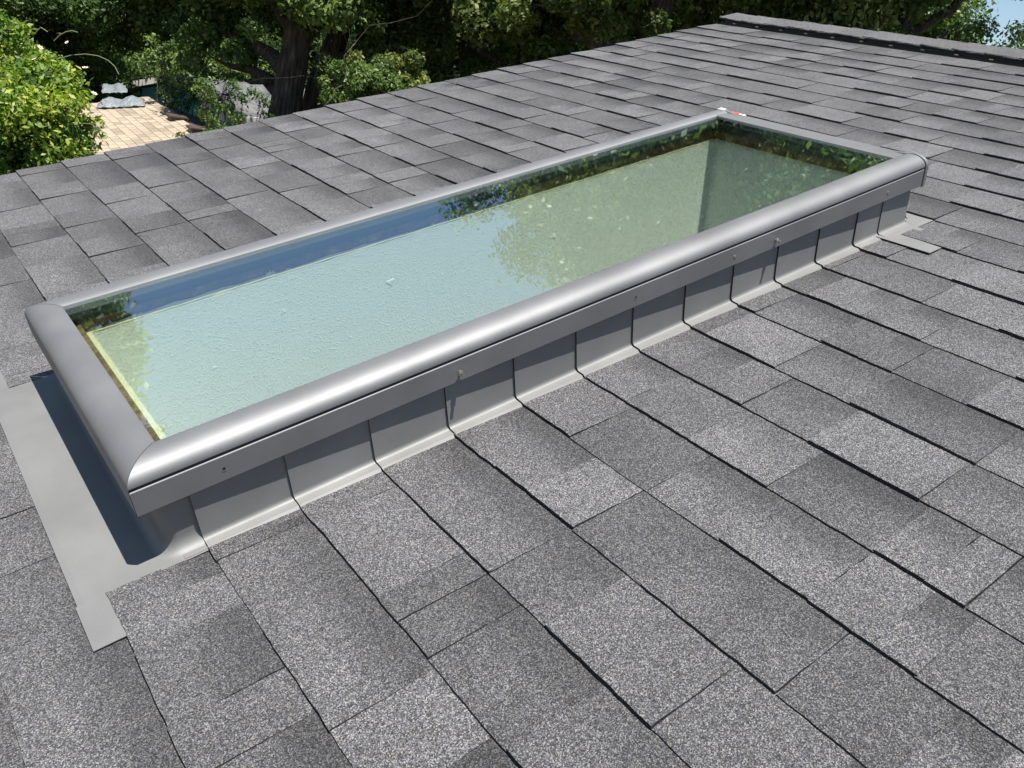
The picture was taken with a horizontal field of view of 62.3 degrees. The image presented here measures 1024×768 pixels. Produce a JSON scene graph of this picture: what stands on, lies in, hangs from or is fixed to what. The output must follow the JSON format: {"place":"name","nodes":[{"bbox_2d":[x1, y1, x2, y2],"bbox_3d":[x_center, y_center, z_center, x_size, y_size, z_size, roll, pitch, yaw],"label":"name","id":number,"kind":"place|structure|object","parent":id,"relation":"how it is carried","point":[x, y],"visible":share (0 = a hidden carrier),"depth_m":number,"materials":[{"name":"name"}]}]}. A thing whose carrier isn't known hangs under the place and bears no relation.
{"place":"outdoors","nodes":[
{"label":"outdoors","id":0,"kind":"place"},
{"bbox_2d":[100,83,127,93],"bbox_3d":[-7.027,-5.229,14.947,0.414,0.190,0.954,1,23,-28],"label":"silver tarp","id":1,"kind":"object","parent":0,"point":[115,88],"visible":1,"depth_m":14.75,"materials":[{"name":"grey metal"}]},
{"bbox_2d":[0,13,1023,767],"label":"house","id":2,"kind":"structure","parent":0,"point":[782,527],"depth_m":1.25,"materials":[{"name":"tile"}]},
{"bbox_2d":[0,108,940,651],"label":"skylight","id":3,"kind":"object","parent":2,"relation":"attached to","point":[164,418],"visible":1,"depth_m":1.73,"materials":[{"name":"paint"}]},
{"bbox_2d":[950,0,1023,48],"label":"sky","id":4,"kind":"structure","parent":0,"point":[1007,10],"materials":[{"name":"blue"}]},
{"label":"ground","id":5,"kind":"structure","parent":0,"visible":0},
{"bbox_2d":[0,3,118,174],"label":"flowering bush","id":6,"kind":"object","parent":5,"relation":"on","point":[41,124],"visible":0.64,"depth_m":5.28,"materials":[{"name":"green plant"}]},
{"bbox_2d":[0,0,161,103],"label":"background tree","id":7,"kind":"object","parent":5,"relation":"on","point":[33,12],"visible":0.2,"depth_m":16.78,"materials":[{"name":"green plant"}]},
{"bbox_2d":[67,97,206,154],"bbox_3d":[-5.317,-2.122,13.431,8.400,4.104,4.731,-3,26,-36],"label":"patio","id":8,"kind":"structure","parent":5,"relation":"on","point":[152,120],"depth_m":12.60,"materials":[{"name":"beige stone"}]},
{"bbox_2d":[96,95,144,107],"bbox_3d":[-6.340,-4.604,13.854,0.743,0.271,0.664,7,21,-14],"label":"silver tarp","id":9,"kind":"object","parent":8,"relation":"on","point":[125,102],"visible":1,"depth_m":13.67,"materials":[{"name":"grey metal"}]},
{"bbox_2d":[34,14,271,98],"bbox_3d":[-9.783,-7.605,19.774,8.266,7.834,6.703,13,21,0],"label":"background tree","id":10,"kind":"object","parent":5,"relation":"on","point":[75,37],"visible":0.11,"depth_m":18.66,"materials":[{"name":"green plant"}]},
{"bbox_2d":[109,50,198,109],"bbox_3d":[-7.444,-4.363,17.251,1.646,4.624,1.455,1,24,-29],"label":"sapling","id":11,"kind":"object","parent":5,"relation":"on","point":[130,85],"visible":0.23,"depth_m":16.50,"materials":[{"name":"green plant"}]},
{"bbox_2d":[140,38,220,112],"bbox_3d":[-6.535,-3.780,15.589,1.726,5.107,1.283,20,22,19],"label":"sapling","id":12,"kind":"object","parent":5,"relation":"on","point":[169,74],"visible":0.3,"depth_m":14.84,"materials":[{"name":"green plant"}]},
{"bbox_2d":[140,33,252,122],"bbox_3d":[-5.781,-3.315,14.737,1.581,5.170,1.632,-5,27,-39],"label":"sapling","id":13,"kind":"object","parent":5,"relation":"on","point":[197,72],"visible":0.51,"depth_m":14.11,"materials":[{"name":"green plant"}]},
{"bbox_2d":[109,0,311,96],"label":"background tree","id":14,"kind":"object","parent":5,"relation":"on","point":[270,40],"visible":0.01,"depth_m":22.22,"materials":[{"name":"green plant"}]},
{"bbox_2d":[121,75,304,126],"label":"house","id":15,"kind":"structure","parent":5,"relation":"on","point":[150,90],"depth_m":18.23,"materials":[{"name":"white"}]},
{"bbox_2d":[172,75,274,137],"bbox_3d":[-4.488,-2.135,12.853,1.276,4.878,1.524,11,21,-5],"label":"sapling","id":16,"kind":"object","parent":5,"relation":"on","point":[205,89],"visible":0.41,"depth_m":11.77,"materials":[{"name":"green plant"}]},
{"bbox_2d":[46,0,452,117],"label":"oak tree","id":17,"kind":"object","parent":5,"relation":"on","point":[208,25],"visible":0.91,"depth_m":14.36,"materials":[{"name":"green plant"}]},
{"bbox_2d":[178,24,358,81],"bbox_3d":[-8.653,-10.499,26.608,9.268,8.783,7.516,25,24,29],"label":"background tree","id":18,"kind":"object","parent":5,"relation":"on","point":[278,50],"visible":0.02,"depth_m":24.19,"materials":[{"name":"green plant"}]},
{"bbox_2d":[242,48,364,92],"bbox_3d":[-3.293,-2.856,14.438,2.132,5.578,2.054,16,21,8],"label":"round shrub","id":19,"kind":"object","parent":5,"relation":"on","point":[322,62],"visible":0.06,"depth_m":13.19,"materials":[{"name":"green plant"}]},
{"bbox_2d":[262,31,369,86],"bbox_3d":[-6.351,-10.775,27.675,10.020,9.496,8.125,-6,27,-40],"label":"background tree","id":20,"kind":"object","parent":5,"relation":"on","point":[312,52],"visible":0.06,"depth_m":25.34,"materials":[{"name":"green plant"}]},
{"bbox_2d":[317,5,427,106],"bbox_3d":[-2.648,-2.726,13.237,1.454,6.452,2.568,18,21,14],"label":"round shrub","id":21,"kind":"object","parent":5,"relation":"on","point":[335,94],"visible":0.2,"depth_m":12.43,"materials":[{"name":"green plant"}]},
{"bbox_2d":[342,38,436,101],"bbox_3d":[-2.316,-2.280,13.045,2.041,5.914,2.321,1,24,-29],"label":"round shrub","id":22,"kind":"object","parent":5,"relation":"on","point":[379,77],"visible":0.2,"depth_m":11.92,"materials":[{"name":"green plant"}]},
{"bbox_2d":[301,0,496,110],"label":"oak tree","id":23,"kind":"object","parent":5,"relation":"on","point":[438,49],"visible":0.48,"depth_m":14.76,"materials":[{"name":"green plant"}]},
{"bbox_2d":[368,48,430,88],"bbox_3d":[-2.058,-2.548,14.080,2.149,5.782,2.474,-5,27,-39],"label":"round shrub","id":24,"kind":"object","parent":5,"relation":"on","point":[411,77],"visible":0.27,"depth_m":12.93,"materials":[{"name":"green plant"}]},
{"bbox_2d":[345,29,511,75],"bbox_3d":[-1.462,-7.042,18.801,5.728,10.939,5.788,6,22,-18],"label":"tree","id":25,"kind":"object","parent":5,"relation":"on","point":[454,62],"visible":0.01,"depth_m":19.42,"materials":[{"name":"green plant"}]},
{"bbox_2d":[443,0,672,62],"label":"tree","id":26,"kind":"object","parent":5,"relation":"on","point":[538,30],"visible":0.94,"depth_m":12.39,"materials":[{"name":"green plant"}]},
{"bbox_2d":[456,0,679,67],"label":"tree","id":27,"kind":"object","parent":5,"relation":"on","point":[497,61],"visible":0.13,"depth_m":15.91,"materials":[{"name":"green plant"}]},
{"bbox_2d":[452,0,695,75],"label":"background tree","id":28,"kind":"object","parent":5,"relation":"on","point":[569,47],"visible":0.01,"depth_m":26.15,"materials":[{"name":"green plant"}]},
{"bbox_2d":[447,0,716,72],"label":"tree","id":29,"kind":"object","parent":5,"relation":"on","point":[505,51],"visible":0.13,"depth_m":17.32,"materials":[{"name":"green plant"}]},
{"bbox_2d":[562,0,714,54],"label":"tree","id":30,"kind":"object","parent":5,"relation":"on","point":[666,5],"visible":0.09,"depth_m":15.39,"materials":[{"name":"green plant"}]},
{"bbox_2d":[675,0,931,33],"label":"tree","id":31,"kind":"object","parent":5,"relation":"on","point":[751,12],"visible":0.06,"depth_m":15.23,"materials":[{"name":"green plant"}]},
{"bbox_2d":[680,0,933,24],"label":"tree","id":32,"kind":"object","parent":5,"relation":"on","point":[705,9],"visible":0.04,"depth_m":16.69,"materials":[{"name":"green plant"}]},
{"bbox_2d":[674,0,979,35],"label":"background tree","id":33,"kind":"object","parent":5,"relation":"on","point":[958,11],"depth_m":24.06,"materials":[{"name":"green plant"}]},
{"bbox_2d":[712,0,987,44],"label":"tree","id":34,"kind":"object","parent":5,"relation":"on","point":[805,10],"visible":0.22,"depth_m":13.82,"materials":[{"name":"green plant"}]},
{"bbox_2d":[710,0,1008,46],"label":"background tree","id":35,"kind":"object","parent":5,"relation":"on","point":[965,14],"visible":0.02,"depth_m":26.16,"materials":[{"name":"green plant"}]},
{"bbox_2d":[827,0,1023,49],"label":"tree","id":36,"kind":"object","parent":5,"relation":"on","point":[986,30],"visible":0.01,"depth_m":12.85,"materials":[{"name":"green plant"}]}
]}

